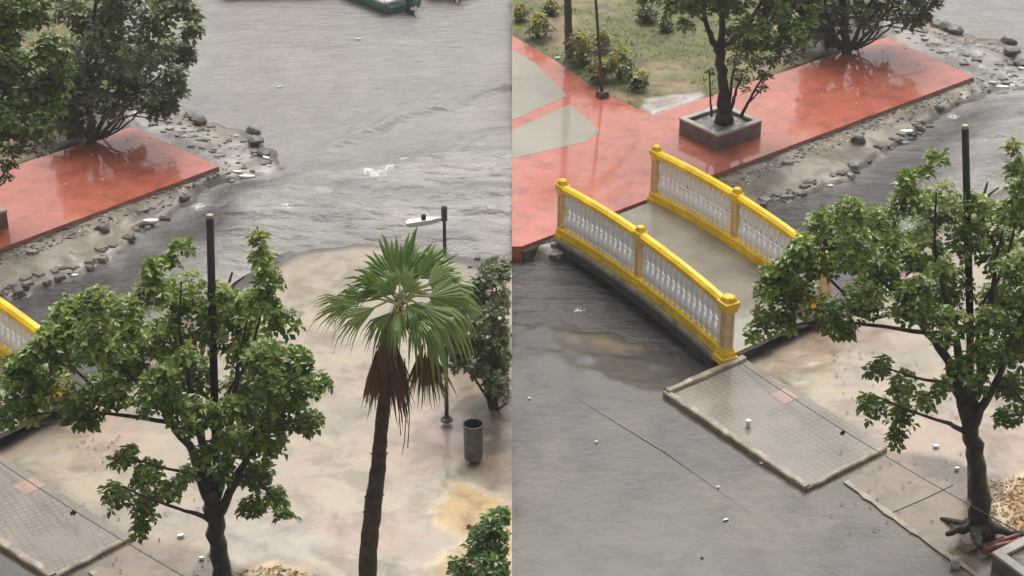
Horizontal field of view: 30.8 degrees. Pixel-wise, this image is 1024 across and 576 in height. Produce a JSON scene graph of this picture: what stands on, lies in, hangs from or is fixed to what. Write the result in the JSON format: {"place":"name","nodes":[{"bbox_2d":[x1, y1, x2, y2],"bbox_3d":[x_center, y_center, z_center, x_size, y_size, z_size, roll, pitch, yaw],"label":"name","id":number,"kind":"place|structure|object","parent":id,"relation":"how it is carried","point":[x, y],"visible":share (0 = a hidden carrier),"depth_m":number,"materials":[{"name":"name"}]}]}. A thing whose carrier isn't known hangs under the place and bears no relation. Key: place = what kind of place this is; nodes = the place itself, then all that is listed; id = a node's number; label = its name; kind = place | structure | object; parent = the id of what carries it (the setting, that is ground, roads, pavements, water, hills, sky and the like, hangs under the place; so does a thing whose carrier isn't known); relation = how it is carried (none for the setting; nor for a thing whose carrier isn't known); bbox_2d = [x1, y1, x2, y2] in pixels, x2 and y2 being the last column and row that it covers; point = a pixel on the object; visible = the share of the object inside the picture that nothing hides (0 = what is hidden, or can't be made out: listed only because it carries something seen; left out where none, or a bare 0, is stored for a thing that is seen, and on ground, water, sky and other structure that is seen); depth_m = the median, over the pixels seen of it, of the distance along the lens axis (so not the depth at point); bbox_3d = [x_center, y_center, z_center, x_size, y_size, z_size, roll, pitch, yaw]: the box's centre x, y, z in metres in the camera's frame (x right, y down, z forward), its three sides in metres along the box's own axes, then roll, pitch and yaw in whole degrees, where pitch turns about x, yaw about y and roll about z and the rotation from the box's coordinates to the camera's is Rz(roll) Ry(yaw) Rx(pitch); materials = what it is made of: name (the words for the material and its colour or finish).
{"place":"outdoors","nodes":[
{"label":"outdoors","id":0,"kind":"place"},
{"bbox_2d":[0,454,128,572],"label":"pavement","id":1,"kind":"structure","parent":0,"point":[47,531],"depth_m":24.67,"materials":[{"name":"grey tile"}]},
{"bbox_2d":[13,477,45,494],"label":"pink paving","id":2,"kind":"structure","parent":1,"relation":"on","point":[26,487],"depth_m":25.52,"materials":[{"name":"tile"}]},
{"bbox_2d":[0,127,218,250],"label":"plaza paving","id":3,"kind":"structure","parent":0,"point":[38,197],"depth_m":34.83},
{"bbox_2d":[0,207,8,229],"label":"square planter","id":4,"kind":"object","parent":3,"relation":"on","point":[3,219],"visible":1,"depth_m":32.82,"materials":[{"name":"concrete"}]},
{"bbox_2d":[0,0,76,185],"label":"planter tree","id":5,"kind":"object","parent":4,"relation":"in","point":[44,88],"visible":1,"depth_m":31.76,"materials":[{"name":"green plant"}]},
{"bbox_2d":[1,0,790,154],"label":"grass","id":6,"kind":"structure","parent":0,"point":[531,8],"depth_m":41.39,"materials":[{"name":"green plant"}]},
{"bbox_2d":[0,0,1023,575],"bbox_3d":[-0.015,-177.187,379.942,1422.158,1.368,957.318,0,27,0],"label":"ground","id":7,"kind":"structure","parent":0,"point":[570,490],"depth_m":26.55,"materials":[{"name":"beige concrete"}]},
{"bbox_2d":[0,535,55,575],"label":"kerb","id":8,"kind":"structure","parent":7,"relation":"on","point":[22,558],"depth_m":23.96,"materials":[{"name":"concrete"}]},
{"bbox_2d":[25,249,38,254],"bbox_3d":[-8.332,-0.624,32.224,0.238,0.060,0.090,3,33,-2],"label":"stone slab","id":9,"kind":"object","parent":7,"relation":"on","point":[32,251],"depth_m":32.20,"materials":[{"name":"grey stone"}]},
{"bbox_2d":[0,297,71,437],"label":"footbridge","id":10,"kind":"object","parent":7,"relation":"on","point":[18,327],"visible":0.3,"depth_m":27.78,"materials":[{"name":"concrete"}]},
{"bbox_2d":[54,536,130,575],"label":"kerb","id":11,"kind":"structure","parent":7,"relation":"on","point":[67,570],"depth_m":24.01,"materials":[{"name":"concrete"}]},
{"bbox_2d":[88,569,101,575],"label":"kerb","id":12,"kind":"structure","parent":7,"relation":"on","point":[93,572],"depth_m":23.75,"materials":[{"name":"concrete"}]},
{"bbox_2d":[94,224,109,232],"bbox_3d":[-7.324,-1.060,33.169,0.287,0.178,0.192,-8,28,-15],"label":"concrete block","id":13,"kind":"object","parent":7,"relation":"on","point":[104,228],"depth_m":33.11,"materials":[{"name":"grey concrete"}]},
{"bbox_2d":[0,169,219,253],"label":"plaza footing","id":14,"kind":"object","parent":7,"relation":"on","point":[114,209],"visible":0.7,"depth_m":33.71,"materials":[{"name":"concrete"}]},
{"bbox_2d":[47,0,206,143],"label":"waterside tree","id":15,"kind":"object","parent":7,"relation":"on","point":[130,64],"visible":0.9,"depth_m":35.48,"materials":[{"name":"green plant"}]},
{"bbox_2d":[138,207,150,211],"bbox_3d":[-6.728,-1.429,33.921,0.131,0.101,0.288,20,33,34],"label":"rubble lump","id":16,"kind":"object","parent":7,"relation":"on","point":[145,209],"visible":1,"depth_m":33.89,"materials":[{"name":"grey stone"}]},
{"bbox_2d":[143,218,158,223],"bbox_3d":[-6.536,-1.214,33.621,0.289,0.050,0.125,3,33,-2],"label":"foam piece","id":17,"kind":"object","parent":7,"relation":"on","point":[152,220],"visible":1,"depth_m":33.59,"materials":[{"name":"white plastic"}]},
{"bbox_2d":[0,226,334,575],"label":"almond tree","id":18,"kind":"object","parent":7,"relation":"on","point":[161,385],"visible":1,"depth_m":21.23,"materials":[{"name":"green plant"}]},
{"bbox_2d":[165,125,174,129],"bbox_3d":[-6.897,-3.219,37.401,0.185,0.050,0.142,3,33,-2],"label":"stone slab","id":19,"kind":"object","parent":7,"relation":"on","point":[168,127],"depth_m":37.37,"materials":[{"name":"grey stone"}]},
{"bbox_2d":[175,108,185,114],"bbox_3d":[-6.867,-3.615,38.514,0.241,0.177,0.312,18,32,31],"label":"rock","id":20,"kind":"object","parent":7,"relation":"on","point":[182,111],"visible":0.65,"depth_m":38.47,"materials":[{"name":"grey stone"}]},
{"bbox_2d":[177,533,184,537],"bbox_3d":[-4.370,3.265,24.495,0.098,0.030,0.062,-7,28,-13],"label":"crushed cup","id":21,"kind":"object","parent":7,"relation":"on","point":[180,535],"visible":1,"depth_m":24.48,"materials":[{"name":"white paper"}]},
{"bbox_2d":[179,195,190,200],"bbox_3d":[-6.077,-1.675,34.461,0.246,0.115,0.132,-20,33,-33],"label":"rubble lump","id":22,"kind":"object","parent":7,"relation":"on","point":[184,197],"visible":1,"depth_m":34.41,"materials":[{"name":"grey stone"}]},
{"bbox_2d":[184,110,196,120],"bbox_3d":[-6.642,-3.546,38.349,0.306,0.232,0.381,-5,27,-9],"label":"rock","id":23,"kind":"object","parent":7,"relation":"on","point":[188,114],"visible":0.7,"depth_m":38.24,"materials":[{"name":"grey stone"}]},
{"bbox_2d":[191,114,206,124],"bbox_3d":[-6.399,-3.428,37.883,0.407,0.228,0.289,47,53,55],"label":"rock","id":24,"kind":"object","parent":7,"relation":"on","point":[198,119],"visible":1,"depth_m":37.77,"materials":[{"name":"grey stone"}]},
{"bbox_2d":[206,213,220,472],"bbox_3d":[-3.583,1.538,22.400,0.365,5.346,0.108,2,27,5],"label":"lamp pole","id":25,"kind":"object","parent":7,"relation":"on","point":[213,362],"visible":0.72,"depth_m":21.64,"materials":[{"name":"black metal"}]},
{"bbox_2d":[228,272,243,287],"bbox_3d":[-4.681,-0.095,31.290,0.350,0.402,0.070,0,27,0],"label":"dead branch","id":26,"kind":"object","parent":7,"relation":"on","point":[235,282],"visible":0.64,"depth_m":31.26,"materials":[{"name":"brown wood"}]},
{"bbox_2d":[246,126,260,134],"bbox_3d":[-5.242,-3.183,37.657,0.352,0.189,0.210,23,35,37],"label":"rock","id":27,"kind":"object","parent":7,"relation":"on","point":[252,130],"visible":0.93,"depth_m":37.57,"materials":[{"name":"grey stone"}]},
{"bbox_2d":[247,134,263,145],"bbox_3d":[-5.104,-2.940,36.929,0.339,0.220,0.418,-6,28,-12],"label":"rock","id":28,"kind":"object","parent":7,"relation":"on","point":[253,140],"visible":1,"depth_m":36.78,"materials":[{"name":"grey stone"}]},
{"bbox_2d":[257,148,270,156],"bbox_3d":[-4.862,-2.653,36.344,0.278,0.160,0.233,-1,27,-2],"label":"rock","id":29,"kind":"object","parent":7,"relation":"on","point":[262,152],"visible":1,"depth_m":36.28,"materials":[{"name":"grey stone"}]},
{"bbox_2d":[308,226,487,575],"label":"fan palm","id":30,"kind":"object","parent":7,"relation":"on","point":[440,317],"visible":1,"depth_m":20.36,"materials":[{"name":"green plant"}]},
{"bbox_2d":[405,205,452,423],"bbox_3d":[-1.159,0.435,26.206,0.618,3.430,0.180,-9,28,-17],"label":"street lamp","id":31,"kind":"object","parent":7,"relation":"on","point":[424,220],"visible":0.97,"depth_m":25.55,"materials":[{"name":"grey metal"}]},
{"bbox_2d":[462,418,483,462],"bbox_3d":[-0.541,2.159,26.012,0.312,0.614,0.312,0,27,0],"label":"litter bin","id":32,"kind":"object","parent":7,"relation":"on","point":[473,438],"visible":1,"depth_m":25.93,"materials":[{"name":"metal"}]},
{"bbox_2d":[438,254,512,409],"bbox_3d":[-0.565,0.844,26.860,1.153,2.639,1.333,0,27,0],"label":"seaside tree","id":33,"kind":"object","parent":7,"relation":"on","point":[495,355],"visible":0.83,"depth_m":26.52,"materials":[{"name":"green plant"}]},
{"bbox_2d":[445,505,511,575],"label":"leafy plant","id":34,"kind":"object","parent":7,"relation":"on","point":[487,552],"visible":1,"depth_m":22.93,"materials":[{"name":"green plant"}]},
{"bbox_2d":[490,255,498,260],"bbox_3d":[-0.310,-0.518,32.371,0.211,0.099,0.119,-19,32,-32],"label":"rubble lump","id":35,"kind":"object","parent":7,"relation":"on","point":[494,257],"visible":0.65,"depth_m":32.33,"materials":[{"name":"grey stone"}]},
{"bbox_2d":[0,13,1023,301],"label":"bank debris","id":36,"kind":"object","parent":7,"relation":"on","point":[130,237],"visible":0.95,"depth_m":35.35,"materials":[{"name":"grey stone"}]},
{"bbox_2d":[239,174,255,177],"bbox_3d":[-5.037,-2.126,35.325,0.312,0.040,0.091,3,33,-2],"label":"foam piece","id":37,"kind":"object","parent":36,"relation":"on","point":[247,176],"visible":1,"depth_m":35.30,"materials":[{"name":"white plastic"}]},
{"bbox_2d":[995,85,1009,88],"bbox_3d":[10.488,-4.301,39.673,0.312,0.040,0.091,3,33,-2],"label":"foam piece","id":38,"kind":"object","parent":36,"relation":"on","point":[1002,86],"visible":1,"depth_m":39.65,"materials":[{"name":"white plastic"}]},
{"bbox_2d":[512,3,530,21],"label":"croton shrub","id":39,"kind":"object","parent":7,"relation":"on","point":[520,11],"visible":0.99,"depth_m":42.75,"materials":[{"name":"yellow plant"}]},
{"bbox_2d":[524,11,556,39],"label":"croton shrub","id":40,"kind":"object","parent":7,"relation":"on","point":[539,25],"visible":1,"depth_m":41.59,"materials":[{"name":"yellow plant"}]},
{"bbox_2d":[539,0,559,14],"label":"croton shrub","id":41,"kind":"object","parent":7,"relation":"on","point":[549,6],"visible":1,"depth_m":43.15,"materials":[{"name":"green plant"}]},
{"bbox_2d":[77,350,1023,575],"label":"leaf litter","id":42,"kind":"object","parent":7,"relation":"on","point":[991,512],"visible":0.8,"depth_m":24.97,"materials":[{"name":"beige plant"}]},
{"bbox_2d":[564,0,572,58],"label":"garden palm","id":43,"kind":"object","parent":7,"relation":"on","point":[568,16],"visible":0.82,"depth_m":40.25,"materials":[{"name":"grey plant"}]},
{"bbox_2d":[561,29,596,67],"bbox_3d":[1.453,-5.177,40.200,0.798,0.835,0.868,0,27,0],"label":"croton shrub","id":44,"kind":"object","parent":7,"relation":"on","point":[582,48],"visible":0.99,"depth_m":40.00,"materials":[{"name":"green plant"}]},
{"bbox_2d":[586,58,612,84],"bbox_3d":[1.848,-4.589,39.213,0.605,0.592,0.650,0,27,0],"label":"croton shrub","id":45,"kind":"object","parent":7,"relation":"on","point":[593,70],"visible":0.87,"depth_m":39.12,"materials":[{"name":"green plant"}]},
{"bbox_2d":[591,28,615,55],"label":"croton shrub","id":46,"kind":"object","parent":7,"relation":"on","point":[605,36],"visible":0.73,"depth_m":40.81,"materials":[{"name":"yellow plant"}]},
{"bbox_2d":[602,44,638,77],"bbox_3d":[2.307,-4.768,39.397,0.797,0.743,0.834,0,27,0],"label":"croton shrub","id":47,"kind":"object","parent":7,"relation":"on","point":[616,56],"visible":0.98,"depth_m":39.27,"materials":[{"name":"green plant"}]},
{"bbox_2d":[621,68,650,91],"bbox_3d":[2.634,-4.348,38.850,0.504,0.496,0.644,-22,34,-36],"label":"croton shrub","id":48,"kind":"object","parent":7,"relation":"on","point":[634,77],"visible":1,"depth_m":38.74,"materials":[{"name":"green plant"}]},
{"bbox_2d":[635,3,660,23],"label":"garden bush","id":49,"kind":"object","parent":7,"relation":"on","point":[646,13],"visible":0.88,"depth_m":42.63,"materials":[{"name":"green plant"}]},
{"bbox_2d":[657,16,674,33],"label":"garden bush","id":50,"kind":"object","parent":7,"relation":"on","point":[666,25],"visible":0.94,"depth_m":42.09,"materials":[{"name":"green plant"}]},
{"bbox_2d":[554,144,832,367],"bbox_3d":[2.963,-0.706,31.082,2.557,1.454,5.750,-14,30,-26],"label":"footbridge","id":51,"kind":"object","parent":7,"relation":"on","point":[678,262],"visible":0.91,"depth_m":31.10,"materials":[{"name":"concrete"}]},
{"bbox_2d":[738,361,1023,534],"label":"cable","id":52,"kind":"object","parent":51,"relation":"attached to","point":[842,432],"visible":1,"depth_m":25.78,"materials":[{"name":"black rubber"}]},
{"bbox_2d":[664,355,746,392],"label":"kerb","id":53,"kind":"structure","parent":7,"relation":"on","point":[702,376],"depth_m":28.18,"materials":[{"name":"concrete"}]},
{"bbox_2d":[579,400,836,575],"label":"street seam","id":54,"kind":"object","parent":7,"relation":"on","point":[673,458],"visible":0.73,"depth_m":26.36,"materials":[{"name":"asphalt"}]},
{"bbox_2d":[663,390,809,491],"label":"kerb","id":55,"kind":"structure","parent":7,"relation":"on","point":[736,440],"depth_m":26.53,"materials":[{"name":"concrete"}]},
{"bbox_2d":[522,79,973,262],"bbox_3d":[5.053,-2.403,36.056,12.819,0.345,0.076,-21,34,-36],"label":"plaza footing","id":56,"kind":"object","parent":7,"relation":"on","point":[529,252],"visible":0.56,"depth_m":36.18,"materials":[{"name":"concrete"}]},
{"bbox_2d":[781,160,793,164],"bbox_3d":[5.304,-2.414,35.710,0.238,0.060,0.090,3,33,-2],"label":"stone slab","id":57,"kind":"object","parent":7,"relation":"on","point":[788,162],"depth_m":35.69,"materials":[{"name":"grey stone"}]},
{"bbox_2d":[806,446,886,491],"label":"kerb","id":58,"kind":"structure","parent":7,"relation":"on","point":[864,459],"depth_m":25.92,"materials":[{"name":"concrete"}]},
{"bbox_2d":[850,134,865,143],"bbox_3d":[6.855,-2.952,36.766,0.318,0.197,0.213,-8,28,-15],"label":"concrete block","id":59,"kind":"object","parent":7,"relation":"on","point":[859,138],"depth_m":36.71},
{"bbox_2d":[804,0,944,53],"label":"waterside tree","id":60,"kind":"object","parent":7,"relation":"on","point":[825,34],"visible":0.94,"depth_m":40.37,"materials":[{"name":"green plant"}]},
{"bbox_2d":[742,137,1023,548],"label":"almond tree","id":61,"kind":"object","parent":7,"relation":"on","point":[917,298],"visible":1,"depth_m":22.98,"materials":[{"name":"green plant"}]},
{"bbox_2d":[900,129,913,133],"bbox_3d":[7.963,-3.159,37.445,0.289,0.050,0.125,3,33,-2],"label":"foam piece","id":62,"kind":"object","parent":7,"relation":"on","point":[908,131],"visible":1,"depth_m":37.42,"materials":[{"name":"white plastic"}]},
{"bbox_2d":[843,480,980,575],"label":"kerb","id":63,"kind":"structure","parent":7,"relation":"on","point":[885,511],"depth_m":24.69,"materials":[{"name":"concrete"}]},
{"bbox_2d":[893,485,952,511],"bbox_3d":[5.616,2.938,25.355,1.178,0.150,0.024,-18,32,-31],"label":"pavement crack","id":64,"kind":"object","parent":7,"relation":"on","point":[924,498],"visible":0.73,"depth_m":25.33,"materials":[{"name":"concrete"}]},
{"bbox_2d":[921,36,928,40],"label":"stone slab","id":65,"kind":"object","parent":7,"relation":"on","point":[924,38],"depth_m":42.10,"materials":[{"name":"grey stone"}]},
{"bbox_2d":[930,19,940,27],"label":"rock","id":66,"kind":"object","parent":7,"relation":"on","point":[935,23],"visible":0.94,"depth_m":43.21,"materials":[{"name":"grey stone"}]},
{"bbox_2d":[935,105,944,110],"bbox_3d":[8.892,-3.735,38.542,0.275,0.129,0.148,-20,33,-33],"label":"rubble lump","id":67,"kind":"object","parent":7,"relation":"on","point":[940,108],"visible":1,"depth_m":38.48,"materials":[{"name":"grey stone"}]},
{"bbox_2d":[938,20,951,30],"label":"rock","id":68,"kind":"object","parent":7,"relation":"on","point":[943,25],"visible":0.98,"depth_m":42.94,"materials":[{"name":"grey stone"}]},
{"bbox_2d":[950,556,960,569],"bbox_3d":[5.714,3.533,23.907,0.125,0.150,0.217,8,28,15],"label":"loose stone","id":69,"kind":"object","parent":7,"relation":"on","point":[955,563],"visible":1,"depth_m":23.84,"materials":[{"name":"grey stone"}]},
{"bbox_2d":[947,24,963,34],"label":"rock","id":70,"kind":"object","parent":7,"relation":"on","point":[954,29],"visible":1,"depth_m":42.69,"materials":[{"name":"grey stone"}]},
{"bbox_2d":[961,124,973,497],"bbox_3d":[5.949,0.482,24.169,0.813,5.613,0.110,-1,27,-1],"label":"lamp pole","id":71,"kind":"object","parent":7,"relation":"on","point":[966,182],"visible":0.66,"depth_m":23.36,"materials":[{"name":"black metal"}]},
{"bbox_2d":[958,532,977,551],"bbox_3d":[5.980,3.349,24.240,0.281,0.292,0.246,-3,27,-5],"label":"loose stone","id":72,"kind":"object","parent":7,"relation":"on","point":[965,542],"visible":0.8,"depth_m":24.18,"materials":[{"name":"grey stone"}]},
{"bbox_2d":[983,182,998,197],"bbox_3d":[8.899,-1.773,34.552,0.329,0.427,0.069,0,27,0],"label":"dead branch","id":73,"kind":"object","parent":7,"relation":"on","point":[990,193],"visible":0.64,"depth_m":34.52,"materials":[{"name":"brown wood"}]},
{"bbox_2d":[981,530,1023,554],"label":"plank","id":74,"kind":"object","parent":7,"relation":"on","point":[991,547],"visible":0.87,"depth_m":24.13,"materials":[{"name":"red wood"}]},
{"bbox_2d":[991,536,1023,575],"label":"square planter","id":75,"kind":"object","parent":7,"relation":"on","point":[1007,559],"visible":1,"depth_m":23.76,"materials":[{"name":"concrete"}]},
{"bbox_2d":[1000,36,1017,44],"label":"rock","id":76,"kind":"object","parent":7,"relation":"on","point":[1007,40],"visible":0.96,"depth_m":42.37,"materials":[{"name":"grey stone"}]},
{"bbox_2d":[1003,45,1021,55],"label":"rock","id":77,"kind":"object","parent":7,"relation":"on","point":[1009,50],"visible":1,"depth_m":41.44,"materials":[{"name":"grey stone"}]},
{"bbox_2d":[1012,59,1023,66],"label":"rock","id":78,"kind":"object","parent":7,"relation":"on","point":[1018,62],"visible":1,"depth_m":40.86,"materials":[{"name":"grey stone"}]},
{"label":"kerb","id":79,"kind":"structure","parent":7,"relation":"on","visible":0},
{"bbox_2d":[0,462,182,575],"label":"cable","id":80,"kind":"object","parent":79,"relation":"on","point":[73,512],"visible":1,"depth_m":24.44,"materials":[{"name":"black rubber"}]},
{"bbox_2d":[8,0,1023,390],"bbox_3d":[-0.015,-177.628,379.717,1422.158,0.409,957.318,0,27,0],"label":"lagoon water","id":81,"kind":"structure","parent":0,"point":[388,126],"depth_m":36.90,"materials":[{"name":"grey liquid"}]},
{"bbox_2d":[352,0,421,15],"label":"motorboat","id":82,"kind":"object","parent":81,"relation":"on","point":[387,7],"visible":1,"depth_m":44.35,"materials":[{"name":"green paint"}]},
{"bbox_2d":[512,50,566,119],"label":"path","id":83,"kind":"structure","parent":0,"point":[535,86],"depth_m":39.07,"materials":[{"name":"beige concrete"}]},
{"bbox_2d":[512,104,599,158],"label":"path","id":84,"kind":"structure","parent":0,"point":[567,125],"depth_m":36.90,"materials":[{"name":"beige concrete"}]},
{"bbox_2d":[512,35,973,261],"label":"plaza paving","id":85,"kind":"structure","parent":0,"point":[608,165],"depth_m":37.48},
{"bbox_2d":[594,0,608,99],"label":"garden lamp post","id":86,"kind":"object","parent":85,"relation":"on","point":[601,93],"visible":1,"depth_m":38.29,"materials":[{"name":"metal"}]},
{"bbox_2d":[679,106,761,150],"bbox_3d":[4.117,-3.180,36.703,1.277,0.342,1.143,-20,33,-34],"label":"square planter","id":87,"kind":"object","parent":85,"relation":"on","point":[702,127],"visible":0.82,"depth_m":36.45,"materials":[{"name":"concrete"}]},
{"bbox_2d":[636,0,822,126],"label":"planter tree","id":88,"kind":"object","parent":87,"relation":"in","point":[786,32],"visible":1,"depth_m":35.63,"materials":[{"name":"green plant"}]},
{"bbox_2d":[674,360,882,483],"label":"pavement","id":89,"kind":"structure","parent":0,"point":[806,444],"depth_m":27.02,"materials":[{"name":"beige tile"}]},
{"bbox_2d":[746,419,751,427],"bbox_3d":[3.424,1.961,26.881,0.086,0.118,0.086,0,27,0],"label":"paper cup","id":90,"kind":"object","parent":89,"relation":"on","point":[748,423],"visible":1,"depth_m":26.85,"materials":[{"name":"white paper"}]},
{"bbox_2d":[771,388,798,403],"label":"pink paving","id":91,"kind":"structure","parent":89,"relation":"on","point":[782,397],"depth_m":27.68,"materials":[{"name":"tile"}]}
]}

